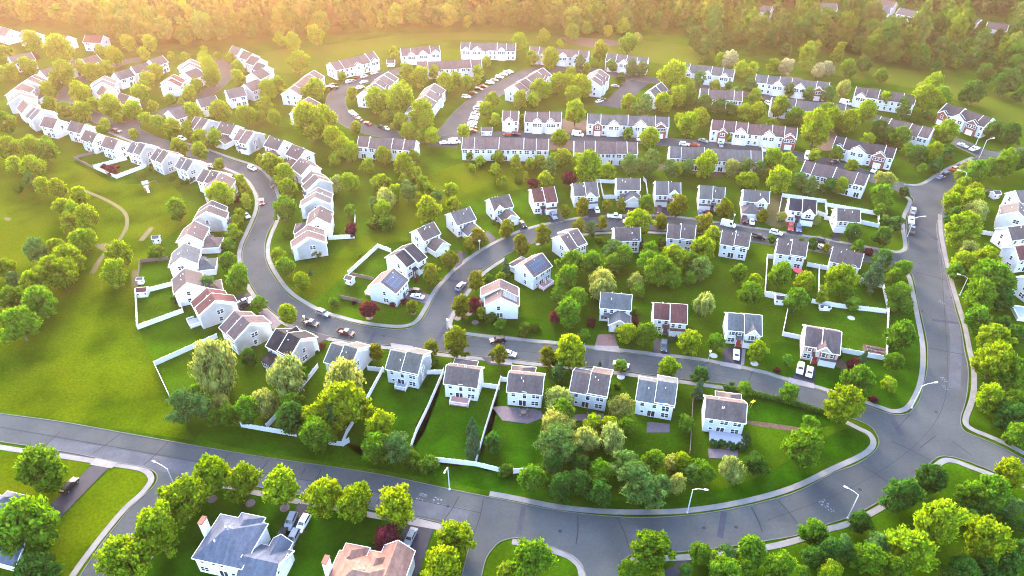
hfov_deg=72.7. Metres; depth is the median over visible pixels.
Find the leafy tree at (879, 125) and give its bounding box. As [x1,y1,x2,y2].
[868,119,889,139]
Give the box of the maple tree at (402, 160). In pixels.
[393,152,414,173]
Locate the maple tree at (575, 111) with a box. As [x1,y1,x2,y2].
[565,98,586,125]
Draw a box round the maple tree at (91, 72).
[82,62,104,80]
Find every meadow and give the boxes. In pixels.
[0,150,196,439]
[272,234,410,299]
[364,161,558,231]
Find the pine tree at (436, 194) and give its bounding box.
[431,189,442,202]
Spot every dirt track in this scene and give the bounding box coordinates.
[85,190,128,240]
[89,251,108,273]
[96,243,110,250]
[131,270,136,288]
[138,227,154,240]
[764,195,787,227]
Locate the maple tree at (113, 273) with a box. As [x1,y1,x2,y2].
[99,257,127,288]
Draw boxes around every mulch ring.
[207,495,216,502]
[245,499,254,506]
[280,504,289,511]
[710,353,717,357]
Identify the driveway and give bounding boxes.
[49,465,107,516]
[237,293,251,310]
[258,310,280,328]
[286,503,307,549]
[314,331,329,343]
[400,525,432,575]
[407,292,429,303]
[455,250,465,267]
[480,356,511,365]
[484,231,495,242]
[518,220,527,231]
[548,212,563,222]
[588,205,600,216]
[595,334,617,345]
[626,207,634,214]
[653,338,669,354]
[655,207,669,215]
[722,348,741,364]
[740,216,755,227]
[787,226,802,235]
[792,367,815,382]
[832,233,839,240]
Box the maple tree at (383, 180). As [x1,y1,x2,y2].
[375,173,391,188]
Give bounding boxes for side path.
[664,560,689,575]
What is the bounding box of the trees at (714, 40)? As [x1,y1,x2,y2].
[0,16,1023,575]
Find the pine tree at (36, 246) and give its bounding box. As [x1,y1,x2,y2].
[21,236,49,261]
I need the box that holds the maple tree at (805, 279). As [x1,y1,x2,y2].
[793,270,816,290]
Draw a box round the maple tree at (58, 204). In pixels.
[50,197,67,214]
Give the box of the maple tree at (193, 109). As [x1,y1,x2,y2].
[184,102,206,121]
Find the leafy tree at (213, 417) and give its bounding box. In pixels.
[206,408,221,426]
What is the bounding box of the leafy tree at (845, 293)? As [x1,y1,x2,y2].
[838,287,854,301]
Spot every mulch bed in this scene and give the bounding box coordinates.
[549,140,573,150]
[561,37,618,47]
[561,119,586,132]
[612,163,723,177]
[746,421,799,430]
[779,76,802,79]
[815,129,836,150]
[835,358,847,369]
[862,344,885,354]
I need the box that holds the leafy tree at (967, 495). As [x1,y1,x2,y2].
[953,479,988,508]
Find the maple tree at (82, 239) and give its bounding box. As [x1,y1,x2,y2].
[66,228,97,252]
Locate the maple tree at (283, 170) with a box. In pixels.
[273,162,295,182]
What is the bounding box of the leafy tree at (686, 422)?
[678,413,694,432]
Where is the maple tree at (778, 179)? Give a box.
[765,164,791,192]
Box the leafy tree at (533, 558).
[506,536,558,575]
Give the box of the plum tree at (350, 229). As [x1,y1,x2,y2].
[344,222,356,237]
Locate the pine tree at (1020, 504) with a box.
[1011,497,1023,514]
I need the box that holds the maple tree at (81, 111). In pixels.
[69,101,92,122]
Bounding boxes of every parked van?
[448,138,460,144]
[571,130,583,136]
[720,218,735,227]
[804,150,809,159]
[839,98,850,105]
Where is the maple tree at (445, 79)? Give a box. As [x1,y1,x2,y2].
[436,71,454,93]
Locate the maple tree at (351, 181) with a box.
[338,172,359,191]
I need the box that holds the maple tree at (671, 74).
[656,58,688,94]
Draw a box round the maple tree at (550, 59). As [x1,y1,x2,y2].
[541,46,559,70]
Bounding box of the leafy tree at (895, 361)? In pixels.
[883,352,905,370]
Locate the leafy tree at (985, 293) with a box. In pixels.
[961,277,999,312]
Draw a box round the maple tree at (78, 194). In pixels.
[69,185,89,203]
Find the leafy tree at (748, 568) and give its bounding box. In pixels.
[735,553,755,575]
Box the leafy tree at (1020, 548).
[1013,537,1023,561]
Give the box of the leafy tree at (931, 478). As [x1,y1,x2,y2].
[915,463,948,495]
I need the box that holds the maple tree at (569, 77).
[563,73,574,90]
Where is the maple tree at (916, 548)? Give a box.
[884,523,940,572]
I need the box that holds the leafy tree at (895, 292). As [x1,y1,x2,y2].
[884,280,913,304]
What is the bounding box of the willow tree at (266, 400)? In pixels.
[250,387,278,418]
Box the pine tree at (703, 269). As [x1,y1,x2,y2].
[692,255,713,281]
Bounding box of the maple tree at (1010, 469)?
[993,456,1023,489]
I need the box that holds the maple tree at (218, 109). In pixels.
[207,99,231,121]
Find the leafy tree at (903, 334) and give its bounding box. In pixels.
[882,319,919,349]
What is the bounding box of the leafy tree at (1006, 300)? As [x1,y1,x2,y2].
[992,282,1016,311]
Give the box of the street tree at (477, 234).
[470,227,486,243]
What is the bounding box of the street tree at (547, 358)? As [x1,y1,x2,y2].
[538,345,555,369]
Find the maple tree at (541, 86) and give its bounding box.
[529,78,551,99]
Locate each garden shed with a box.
[135,277,144,284]
[135,286,149,297]
[151,235,161,243]
[344,275,354,285]
[386,60,394,66]
[481,127,491,135]
[774,295,784,305]
[818,305,831,310]
[988,190,1001,198]
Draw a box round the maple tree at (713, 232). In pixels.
[703,225,720,244]
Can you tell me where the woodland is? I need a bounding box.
[0,0,1023,71]
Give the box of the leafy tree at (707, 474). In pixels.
[689,458,716,485]
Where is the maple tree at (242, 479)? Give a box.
[223,460,264,503]
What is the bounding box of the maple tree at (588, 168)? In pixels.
[573,149,602,182]
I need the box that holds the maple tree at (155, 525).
[131,498,180,558]
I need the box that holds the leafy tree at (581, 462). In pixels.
[570,454,590,471]
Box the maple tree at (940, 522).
[912,498,970,551]
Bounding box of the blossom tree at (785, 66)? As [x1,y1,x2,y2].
[777,58,794,75]
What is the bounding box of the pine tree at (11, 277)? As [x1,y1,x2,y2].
[4,270,20,286]
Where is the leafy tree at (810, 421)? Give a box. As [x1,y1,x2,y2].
[798,414,823,436]
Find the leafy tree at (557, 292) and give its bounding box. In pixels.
[550,284,567,301]
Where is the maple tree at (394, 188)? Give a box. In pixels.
[388,183,399,202]
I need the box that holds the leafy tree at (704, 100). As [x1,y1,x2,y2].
[696,93,713,110]
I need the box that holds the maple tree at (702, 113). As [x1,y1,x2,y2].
[693,107,709,127]
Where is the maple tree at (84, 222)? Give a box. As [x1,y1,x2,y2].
[74,217,94,230]
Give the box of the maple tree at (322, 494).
[299,474,343,519]
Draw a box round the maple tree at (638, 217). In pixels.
[624,208,656,234]
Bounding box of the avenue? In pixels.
[0,141,1023,575]
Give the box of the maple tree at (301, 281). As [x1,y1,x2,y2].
[293,271,309,290]
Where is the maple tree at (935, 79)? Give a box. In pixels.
[920,71,944,87]
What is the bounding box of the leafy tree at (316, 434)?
[298,414,337,453]
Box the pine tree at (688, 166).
[682,158,695,176]
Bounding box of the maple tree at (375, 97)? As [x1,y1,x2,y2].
[364,85,388,113]
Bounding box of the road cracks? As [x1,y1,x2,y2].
[1,244,971,549]
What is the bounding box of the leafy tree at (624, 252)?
[613,244,632,267]
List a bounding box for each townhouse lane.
[326,67,427,142]
[429,65,577,147]
[443,131,911,190]
[576,68,996,157]
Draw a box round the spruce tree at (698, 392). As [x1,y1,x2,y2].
[690,378,704,399]
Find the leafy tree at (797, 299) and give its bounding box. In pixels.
[783,286,810,311]
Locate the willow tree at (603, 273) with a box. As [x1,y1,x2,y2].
[588,266,614,285]
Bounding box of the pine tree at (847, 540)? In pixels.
[836,533,852,560]
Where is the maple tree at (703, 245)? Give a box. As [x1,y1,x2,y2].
[689,234,715,259]
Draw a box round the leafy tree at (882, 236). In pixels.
[869,226,892,246]
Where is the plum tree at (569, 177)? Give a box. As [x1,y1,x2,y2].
[561,171,577,185]
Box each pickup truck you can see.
[301,318,319,327]
[336,327,355,337]
[607,213,621,218]
[751,233,765,240]
[908,216,914,224]
[908,225,914,234]
[968,146,979,151]
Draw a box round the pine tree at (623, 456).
[606,449,638,477]
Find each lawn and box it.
[0,453,90,571]
[47,468,146,575]
[142,489,297,575]
[198,426,574,500]
[292,507,401,575]
[345,366,444,453]
[412,380,498,466]
[448,312,597,343]
[479,384,574,470]
[585,428,869,508]
[724,390,847,426]
[765,282,919,408]
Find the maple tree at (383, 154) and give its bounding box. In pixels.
[374,146,392,164]
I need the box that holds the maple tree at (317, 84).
[307,77,325,100]
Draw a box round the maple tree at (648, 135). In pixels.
[638,126,660,148]
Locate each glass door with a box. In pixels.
[518,400,525,406]
[646,410,654,416]
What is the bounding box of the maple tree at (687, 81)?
[679,77,694,86]
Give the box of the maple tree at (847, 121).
[834,108,861,133]
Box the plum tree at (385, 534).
[373,522,400,551]
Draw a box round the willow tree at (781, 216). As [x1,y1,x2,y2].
[776,211,787,221]
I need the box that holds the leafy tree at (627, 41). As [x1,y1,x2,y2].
[618,32,638,53]
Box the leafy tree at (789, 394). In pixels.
[778,381,799,404]
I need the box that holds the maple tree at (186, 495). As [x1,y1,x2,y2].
[155,472,214,531]
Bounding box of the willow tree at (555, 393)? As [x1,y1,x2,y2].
[543,384,573,409]
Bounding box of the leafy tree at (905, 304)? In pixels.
[898,295,913,313]
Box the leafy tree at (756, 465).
[743,452,771,477]
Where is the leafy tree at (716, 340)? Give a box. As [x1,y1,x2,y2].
[705,332,726,349]
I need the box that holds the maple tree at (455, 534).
[434,519,476,556]
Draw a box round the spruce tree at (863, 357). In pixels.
[858,350,868,364]
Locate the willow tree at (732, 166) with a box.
[724,158,739,176]
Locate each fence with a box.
[73,151,94,168]
[93,156,146,178]
[134,288,183,328]
[136,256,168,286]
[148,281,171,291]
[153,333,217,396]
[239,422,296,436]
[265,363,318,426]
[328,216,355,239]
[328,437,349,445]
[340,295,361,302]
[342,366,382,440]
[347,243,390,274]
[351,272,373,280]
[367,365,383,371]
[411,368,443,444]
[427,369,442,373]
[437,457,500,470]
[475,376,500,461]
[482,382,498,388]
[501,376,506,381]
[513,468,525,473]
[595,179,614,182]
[600,180,615,198]
[689,396,693,453]
[764,254,787,296]
[765,292,786,298]
[777,193,827,220]
[782,308,800,339]
[806,262,827,269]
[811,298,887,313]
[818,266,819,291]
[825,202,879,227]
[841,283,889,359]
[981,230,993,235]
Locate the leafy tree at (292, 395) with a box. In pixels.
[280,390,304,406]
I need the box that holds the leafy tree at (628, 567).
[616,556,641,575]
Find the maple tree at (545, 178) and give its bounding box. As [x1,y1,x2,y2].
[536,170,554,186]
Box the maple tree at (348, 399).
[317,379,376,431]
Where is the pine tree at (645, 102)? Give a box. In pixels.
[631,92,653,115]
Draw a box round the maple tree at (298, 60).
[285,49,310,73]
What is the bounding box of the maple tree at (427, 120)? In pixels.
[416,108,434,130]
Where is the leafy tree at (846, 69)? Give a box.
[839,58,856,78]
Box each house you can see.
[0,26,19,44]
[0,491,26,570]
[5,83,44,103]
[8,52,38,72]
[8,90,40,113]
[16,100,41,122]
[17,74,46,93]
[18,30,45,46]
[24,107,59,131]
[37,67,61,83]
[39,116,68,138]
[61,34,78,48]
[66,59,82,77]
[66,121,95,142]
[80,130,104,153]
[81,54,100,63]
[82,35,110,50]
[90,75,119,98]
[96,85,117,98]
[100,136,129,158]
[111,68,136,88]
[117,92,140,113]
[126,141,159,164]
[130,62,149,81]
[146,55,169,73]
[149,148,183,174]
[160,74,186,96]
[164,105,192,128]
[168,243,217,277]
[172,268,222,306]
[174,156,207,183]
[176,221,223,253]
[177,59,201,74]
[179,68,205,86]
[186,288,239,328]
[191,116,219,137]
[191,512,294,575]
[193,200,230,231]
[196,95,216,116]
[196,169,231,191]
[201,172,238,201]
[215,121,243,149]
[218,311,272,354]
[224,86,248,108]
[229,45,247,59]
[233,129,265,154]
[239,50,259,68]
[241,79,261,100]
[245,55,267,72]
[245,68,270,82]
[252,62,274,78]
[260,326,319,369]
[262,135,292,159]
[284,144,315,167]
[291,158,320,184]
[291,225,327,260]
[293,205,334,236]
[300,187,333,218]
[301,171,333,197]
[321,540,414,575]
[323,342,372,371]
[365,268,408,306]
[384,243,426,278]
[385,348,431,391]
[409,222,450,257]
[443,358,484,406]
[445,206,483,238]
[479,279,518,318]
[485,194,519,224]
[506,365,545,407]
[509,253,553,290]
[528,186,557,214]
[551,228,587,257]
[569,367,612,410]
[570,182,599,208]
[599,292,632,331]
[611,226,640,252]
[614,178,640,207]
[634,375,677,419]
[651,302,687,336]
[652,181,680,206]
[666,223,695,250]
[696,185,725,211]
[701,391,747,433]
[718,230,751,260]
[722,312,762,348]
[739,189,769,220]
[759,5,773,18]
[773,239,808,268]
[785,198,816,226]
[800,324,841,368]
[820,3,837,11]
[827,247,863,274]
[829,208,860,233]
[878,0,897,14]
[882,7,890,16]
[895,8,917,20]
[971,19,981,32]
[986,22,1008,33]
[990,224,1023,249]
[994,201,1023,227]
[999,245,1023,272]
[1001,190,1023,204]
[1013,275,1023,301]
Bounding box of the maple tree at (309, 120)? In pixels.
[290,100,329,142]
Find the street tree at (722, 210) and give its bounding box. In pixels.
[715,197,735,218]
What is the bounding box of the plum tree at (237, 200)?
[233,197,240,202]
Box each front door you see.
[662,329,667,334]
[735,340,741,346]
[811,357,816,363]
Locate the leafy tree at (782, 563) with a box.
[762,549,799,575]
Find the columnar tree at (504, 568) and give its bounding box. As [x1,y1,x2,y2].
[496,561,511,575]
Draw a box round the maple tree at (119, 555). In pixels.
[92,533,153,575]
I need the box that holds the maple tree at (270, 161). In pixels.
[260,152,283,174]
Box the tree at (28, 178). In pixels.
[21,171,36,188]
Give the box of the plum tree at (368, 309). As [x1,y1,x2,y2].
[358,301,379,317]
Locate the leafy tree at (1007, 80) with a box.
[991,67,1023,96]
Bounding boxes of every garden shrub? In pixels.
[12,185,23,192]
[100,163,106,169]
[105,164,120,176]
[145,165,151,171]
[147,243,166,260]
[168,174,176,181]
[170,295,176,303]
[186,177,193,182]
[319,342,325,349]
[328,297,338,306]
[365,217,380,229]
[378,214,396,232]
[400,298,406,305]
[402,449,422,471]
[415,454,439,474]
[431,357,438,365]
[484,273,492,282]
[484,312,497,322]
[497,463,513,478]
[513,175,521,183]
[517,321,530,337]
[530,321,540,331]
[586,317,595,327]
[595,236,602,243]
[613,382,621,389]
[631,307,641,314]
[631,314,638,325]
[697,56,706,62]
[772,367,780,372]
[863,247,873,255]
[868,395,877,403]
[910,116,918,122]
[935,565,947,575]
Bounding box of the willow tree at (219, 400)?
[210,392,230,410]
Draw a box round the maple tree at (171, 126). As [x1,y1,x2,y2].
[162,117,180,136]
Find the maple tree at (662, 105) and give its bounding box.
[654,91,673,113]
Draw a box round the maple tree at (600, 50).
[591,39,607,62]
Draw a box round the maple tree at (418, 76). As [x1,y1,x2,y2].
[409,65,428,88]
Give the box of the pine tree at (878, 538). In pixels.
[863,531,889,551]
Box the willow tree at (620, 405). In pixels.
[606,393,634,419]
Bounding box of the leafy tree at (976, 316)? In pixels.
[963,303,994,332]
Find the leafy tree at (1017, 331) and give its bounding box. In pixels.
[1004,324,1023,345]
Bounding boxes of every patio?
[493,406,542,423]
[574,414,603,420]
[647,422,669,431]
[708,448,737,457]
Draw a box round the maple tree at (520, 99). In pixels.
[513,89,526,109]
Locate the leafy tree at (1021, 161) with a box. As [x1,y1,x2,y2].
[1015,148,1023,170]
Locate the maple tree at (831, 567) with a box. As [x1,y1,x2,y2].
[816,558,843,575]
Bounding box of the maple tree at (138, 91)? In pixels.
[129,83,150,101]
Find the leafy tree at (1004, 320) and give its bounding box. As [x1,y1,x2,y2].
[992,315,1011,326]
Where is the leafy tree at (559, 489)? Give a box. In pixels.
[547,470,571,504]
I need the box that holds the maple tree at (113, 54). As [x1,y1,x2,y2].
[104,45,123,65]
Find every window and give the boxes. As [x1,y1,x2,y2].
[199,565,209,571]
[216,308,223,314]
[218,570,228,575]
[251,331,257,337]
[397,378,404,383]
[409,381,415,386]
[455,392,462,396]
[467,394,474,398]
[531,401,538,405]
[581,401,588,407]
[594,403,601,408]
[660,412,668,417]
[661,403,669,411]
[715,427,724,431]
[719,421,728,425]
[727,252,733,258]
[727,337,734,341]
[730,429,738,433]
[748,336,756,340]
[793,263,800,267]
[802,353,810,358]
[819,352,827,357]
[852,192,858,197]
[1012,219,1019,224]
[1018,292,1023,298]
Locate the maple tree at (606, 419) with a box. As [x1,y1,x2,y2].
[599,416,617,429]
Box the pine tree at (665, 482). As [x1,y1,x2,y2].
[655,473,672,498]
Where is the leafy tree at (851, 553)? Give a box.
[842,545,858,568]
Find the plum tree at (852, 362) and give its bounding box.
[846,357,860,371]
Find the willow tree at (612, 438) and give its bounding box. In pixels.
[598,421,626,455]
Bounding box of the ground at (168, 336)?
[0,0,1023,575]
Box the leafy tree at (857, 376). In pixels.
[839,363,876,395]
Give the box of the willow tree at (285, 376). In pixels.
[265,352,304,400]
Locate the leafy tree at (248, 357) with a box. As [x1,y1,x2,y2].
[240,348,257,366]
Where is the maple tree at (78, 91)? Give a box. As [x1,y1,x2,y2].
[68,79,89,102]
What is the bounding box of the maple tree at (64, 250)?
[52,243,86,271]
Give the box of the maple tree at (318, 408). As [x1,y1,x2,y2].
[298,399,329,431]
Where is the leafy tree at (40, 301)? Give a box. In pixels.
[20,284,58,318]
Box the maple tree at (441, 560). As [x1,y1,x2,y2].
[420,544,461,575]
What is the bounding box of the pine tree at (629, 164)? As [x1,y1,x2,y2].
[620,152,640,177]
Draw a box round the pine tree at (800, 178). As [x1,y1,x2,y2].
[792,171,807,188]
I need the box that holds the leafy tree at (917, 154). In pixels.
[906,144,929,165]
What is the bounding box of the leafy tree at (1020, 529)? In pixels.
[1016,516,1023,532]
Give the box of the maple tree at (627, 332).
[615,323,637,343]
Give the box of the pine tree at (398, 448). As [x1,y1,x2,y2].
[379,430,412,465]
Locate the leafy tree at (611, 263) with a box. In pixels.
[603,253,620,273]
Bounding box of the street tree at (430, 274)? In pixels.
[422,262,442,283]
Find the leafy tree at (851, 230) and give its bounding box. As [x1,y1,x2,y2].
[843,222,861,242]
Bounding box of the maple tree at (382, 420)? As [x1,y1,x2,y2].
[364,408,396,436]
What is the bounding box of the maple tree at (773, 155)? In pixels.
[765,147,782,168]
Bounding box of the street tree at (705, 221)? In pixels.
[694,212,714,234]
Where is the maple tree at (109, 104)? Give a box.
[97,92,122,116]
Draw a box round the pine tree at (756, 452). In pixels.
[750,450,758,455]
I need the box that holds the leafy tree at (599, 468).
[588,457,613,482]
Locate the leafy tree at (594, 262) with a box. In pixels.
[584,249,602,274]
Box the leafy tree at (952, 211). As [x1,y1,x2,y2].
[943,206,962,225]
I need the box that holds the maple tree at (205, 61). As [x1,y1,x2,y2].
[198,56,218,70]
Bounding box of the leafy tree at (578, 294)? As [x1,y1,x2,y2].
[561,287,587,308]
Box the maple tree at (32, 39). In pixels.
[21,29,43,53]
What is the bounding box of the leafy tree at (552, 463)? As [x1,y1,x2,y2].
[541,452,563,473]
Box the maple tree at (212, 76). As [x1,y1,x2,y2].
[202,65,221,87]
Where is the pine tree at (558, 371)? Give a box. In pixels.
[551,361,566,382]
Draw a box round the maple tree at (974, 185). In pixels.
[964,182,985,193]
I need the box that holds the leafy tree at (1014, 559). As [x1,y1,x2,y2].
[997,550,1022,575]
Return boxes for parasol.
[793,268,802,275]
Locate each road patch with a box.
[46,438,469,523]
[368,331,377,342]
[435,324,447,342]
[448,279,469,283]
[516,505,525,534]
[603,352,609,368]
[717,511,726,537]
[886,412,904,435]
[919,228,937,239]
[932,319,958,323]
[936,204,961,390]
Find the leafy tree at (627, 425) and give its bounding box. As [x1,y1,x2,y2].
[617,416,637,433]
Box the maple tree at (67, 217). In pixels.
[59,212,76,229]
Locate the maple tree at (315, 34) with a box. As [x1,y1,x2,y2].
[305,23,324,46]
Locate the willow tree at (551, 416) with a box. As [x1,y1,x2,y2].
[541,406,576,432]
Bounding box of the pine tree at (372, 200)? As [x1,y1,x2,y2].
[368,196,377,211]
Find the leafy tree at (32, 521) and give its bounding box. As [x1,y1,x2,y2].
[0,492,60,559]
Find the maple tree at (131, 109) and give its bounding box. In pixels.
[121,100,142,119]
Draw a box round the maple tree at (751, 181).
[741,170,759,189]
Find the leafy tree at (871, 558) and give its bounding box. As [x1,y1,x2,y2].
[848,541,888,574]
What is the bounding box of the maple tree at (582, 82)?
[570,73,592,99]
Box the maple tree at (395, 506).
[375,482,415,529]
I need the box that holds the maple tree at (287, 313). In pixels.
[278,302,297,323]
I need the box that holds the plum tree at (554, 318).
[549,310,560,323]
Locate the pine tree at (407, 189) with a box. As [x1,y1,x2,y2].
[400,179,418,200]
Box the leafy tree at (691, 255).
[682,251,697,269]
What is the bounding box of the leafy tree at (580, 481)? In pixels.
[568,468,591,495]
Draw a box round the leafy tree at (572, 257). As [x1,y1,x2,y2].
[554,249,586,276]
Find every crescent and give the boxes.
[57,57,142,127]
[124,57,232,125]
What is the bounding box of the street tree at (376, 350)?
[369,343,384,360]
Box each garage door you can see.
[121,83,129,88]
[240,149,248,154]
[281,558,292,575]
[437,246,448,256]
[510,219,517,224]
[534,129,539,133]
[546,209,556,214]
[547,129,553,133]
[588,203,597,208]
[594,131,600,135]
[610,132,616,136]
[610,326,620,331]
[626,202,638,207]
[655,201,666,206]
[669,330,684,336]
[697,205,709,210]
[735,140,742,145]
[742,342,750,348]
[744,214,756,220]
[784,145,791,149]
[800,220,812,226]
[817,359,835,368]
[833,227,845,232]
[872,162,880,168]
[964,129,972,135]
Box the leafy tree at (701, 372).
[690,366,710,382]
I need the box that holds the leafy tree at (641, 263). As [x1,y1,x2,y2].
[636,250,659,275]
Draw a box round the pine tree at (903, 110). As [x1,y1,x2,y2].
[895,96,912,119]
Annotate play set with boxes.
[141,180,159,192]
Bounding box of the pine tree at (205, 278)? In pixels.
[200,274,215,288]
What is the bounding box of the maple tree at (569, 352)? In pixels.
[553,333,586,369]
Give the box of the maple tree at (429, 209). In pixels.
[416,194,442,224]
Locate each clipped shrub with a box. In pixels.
[708,439,718,448]
[718,439,727,448]
[726,441,736,450]
[736,441,745,451]
[741,431,750,439]
[741,437,750,446]
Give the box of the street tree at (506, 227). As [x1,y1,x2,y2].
[498,219,513,237]
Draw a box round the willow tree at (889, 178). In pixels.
[873,170,898,186]
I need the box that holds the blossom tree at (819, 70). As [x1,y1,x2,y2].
[811,62,826,78]
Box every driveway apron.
[90,458,116,467]
[391,343,413,349]
[408,517,443,529]
[491,359,511,364]
[595,345,619,351]
[649,352,669,357]
[720,361,741,368]
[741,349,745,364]
[788,377,813,387]
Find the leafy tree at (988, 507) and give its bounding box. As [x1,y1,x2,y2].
[974,498,1000,518]
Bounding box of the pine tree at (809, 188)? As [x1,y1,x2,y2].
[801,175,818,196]
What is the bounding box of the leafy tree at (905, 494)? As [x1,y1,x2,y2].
[877,476,927,514]
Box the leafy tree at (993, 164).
[985,157,1000,176]
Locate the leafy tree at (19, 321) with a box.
[0,304,43,344]
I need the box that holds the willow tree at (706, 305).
[692,291,715,315]
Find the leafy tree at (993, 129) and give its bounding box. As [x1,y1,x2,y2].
[983,120,1003,139]
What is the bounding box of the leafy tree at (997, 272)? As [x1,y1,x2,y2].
[969,256,1017,291]
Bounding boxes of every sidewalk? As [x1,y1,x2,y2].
[0,445,153,575]
[107,131,137,142]
[151,486,435,559]
[186,142,437,327]
[223,167,723,389]
[435,214,877,288]
[448,258,511,339]
[489,421,875,514]
[512,337,767,374]
[512,539,584,575]
[536,231,666,245]
[630,458,1023,561]
[767,274,925,412]
[888,196,911,252]
[904,157,973,185]
[938,214,1023,454]
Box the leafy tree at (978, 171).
[963,159,989,182]
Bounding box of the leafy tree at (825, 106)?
[820,102,837,110]
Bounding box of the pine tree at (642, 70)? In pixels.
[636,61,649,75]
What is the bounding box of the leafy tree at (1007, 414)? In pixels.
[993,401,1023,431]
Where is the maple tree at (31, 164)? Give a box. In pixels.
[18,155,46,176]
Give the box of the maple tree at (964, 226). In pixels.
[943,210,984,247]
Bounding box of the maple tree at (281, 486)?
[261,463,300,505]
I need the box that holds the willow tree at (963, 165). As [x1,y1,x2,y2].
[958,159,972,169]
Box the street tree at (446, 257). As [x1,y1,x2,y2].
[440,249,459,268]
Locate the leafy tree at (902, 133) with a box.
[888,125,913,147]
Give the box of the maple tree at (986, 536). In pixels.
[960,513,1018,572]
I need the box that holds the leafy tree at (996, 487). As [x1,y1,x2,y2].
[972,473,1012,509]
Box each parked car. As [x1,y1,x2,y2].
[58,477,79,494]
[111,128,121,132]
[177,135,186,140]
[238,297,252,302]
[238,300,250,308]
[247,164,256,170]
[259,198,263,204]
[269,181,275,188]
[277,523,287,536]
[284,511,297,530]
[288,527,300,547]
[296,513,311,532]
[315,307,330,317]
[403,526,417,546]
[408,287,421,293]
[410,293,424,299]
[455,281,466,290]
[462,94,470,98]
[467,122,476,125]
[489,335,505,343]
[502,349,516,357]
[511,131,520,135]
[519,220,526,227]
[549,211,557,219]
[594,206,599,212]
[657,205,661,213]
[660,339,666,351]
[679,141,688,146]
[689,142,699,146]
[698,138,708,142]
[733,348,739,360]
[742,215,747,222]
[749,218,754,224]
[769,228,782,236]
[787,222,793,230]
[795,223,801,231]
[796,361,804,374]
[805,365,813,377]
[816,236,828,243]
[828,160,838,164]
[870,166,877,172]
[936,175,945,179]
[941,170,951,175]
[950,165,958,170]
[956,143,968,147]
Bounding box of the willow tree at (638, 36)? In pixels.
[634,32,642,42]
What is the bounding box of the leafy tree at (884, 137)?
[878,126,896,144]
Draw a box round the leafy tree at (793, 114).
[785,106,803,125]
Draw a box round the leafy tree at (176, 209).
[166,196,186,221]
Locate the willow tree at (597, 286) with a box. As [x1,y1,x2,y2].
[589,277,616,301]
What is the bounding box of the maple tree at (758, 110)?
[749,101,766,121]
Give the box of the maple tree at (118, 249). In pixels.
[103,239,133,268]
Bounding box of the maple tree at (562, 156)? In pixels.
[551,148,572,167]
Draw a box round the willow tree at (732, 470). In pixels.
[717,455,746,484]
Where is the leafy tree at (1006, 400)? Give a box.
[991,396,1011,414]
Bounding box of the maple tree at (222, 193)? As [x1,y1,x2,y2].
[204,180,235,204]
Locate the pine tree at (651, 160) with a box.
[637,148,659,176]
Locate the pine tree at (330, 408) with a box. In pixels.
[325,403,340,430]
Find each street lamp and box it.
[152,460,172,480]
[444,467,450,489]
[686,489,707,513]
[844,485,858,518]
[911,382,937,408]
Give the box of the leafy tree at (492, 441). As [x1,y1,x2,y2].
[483,430,500,453]
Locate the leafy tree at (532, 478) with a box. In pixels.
[516,463,548,491]
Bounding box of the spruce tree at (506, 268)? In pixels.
[501,256,510,276]
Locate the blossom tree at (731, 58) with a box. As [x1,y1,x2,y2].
[721,49,738,68]
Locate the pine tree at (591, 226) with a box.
[586,221,595,231]
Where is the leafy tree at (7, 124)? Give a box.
[0,110,16,135]
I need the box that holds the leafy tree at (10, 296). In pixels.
[0,285,24,309]
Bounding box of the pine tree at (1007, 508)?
[997,496,1017,516]
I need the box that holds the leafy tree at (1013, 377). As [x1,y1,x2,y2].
[994,354,1023,390]
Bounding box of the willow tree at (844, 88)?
[836,79,851,96]
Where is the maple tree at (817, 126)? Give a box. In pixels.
[799,107,833,147]
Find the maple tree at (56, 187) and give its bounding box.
[46,177,68,197]
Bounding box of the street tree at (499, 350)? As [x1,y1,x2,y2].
[488,343,508,363]
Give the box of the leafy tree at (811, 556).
[799,545,823,566]
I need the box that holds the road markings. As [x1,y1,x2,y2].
[416,301,947,511]
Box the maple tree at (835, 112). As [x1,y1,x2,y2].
[826,106,842,130]
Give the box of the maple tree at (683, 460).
[674,451,691,471]
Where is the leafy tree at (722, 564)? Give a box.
[707,549,743,575]
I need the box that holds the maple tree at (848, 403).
[821,381,866,422]
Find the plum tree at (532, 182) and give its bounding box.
[527,177,540,188]
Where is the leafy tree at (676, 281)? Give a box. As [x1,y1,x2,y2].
[665,266,682,288]
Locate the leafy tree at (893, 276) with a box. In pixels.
[884,267,902,286]
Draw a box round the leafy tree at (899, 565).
[881,552,913,575]
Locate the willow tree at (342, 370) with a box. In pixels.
[321,356,366,395]
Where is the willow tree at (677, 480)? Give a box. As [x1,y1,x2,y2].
[668,472,686,493]
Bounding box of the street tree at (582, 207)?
[576,197,589,216]
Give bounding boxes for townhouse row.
[280,70,325,105]
[289,97,320,124]
[326,51,379,79]
[356,72,398,107]
[357,136,419,161]
[400,46,440,64]
[405,83,445,122]
[417,59,481,78]
[460,42,515,60]
[461,137,548,160]
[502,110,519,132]
[504,68,551,101]
[524,111,561,133]
[529,46,589,66]
[573,141,637,164]
[586,113,668,138]
[587,69,609,97]
[605,53,648,74]
[646,82,667,109]
[667,146,762,172]
[681,63,734,86]
[698,88,742,108]
[709,119,797,150]
[755,74,829,100]
[768,98,845,119]
[801,160,869,198]
[830,136,896,169]
[851,87,915,114]
[880,116,934,145]
[934,103,995,137]
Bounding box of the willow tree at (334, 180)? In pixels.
[329,174,343,192]
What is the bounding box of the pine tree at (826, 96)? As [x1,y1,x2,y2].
[820,85,835,101]
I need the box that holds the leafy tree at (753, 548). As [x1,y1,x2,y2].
[736,534,767,569]
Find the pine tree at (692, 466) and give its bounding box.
[683,463,700,482]

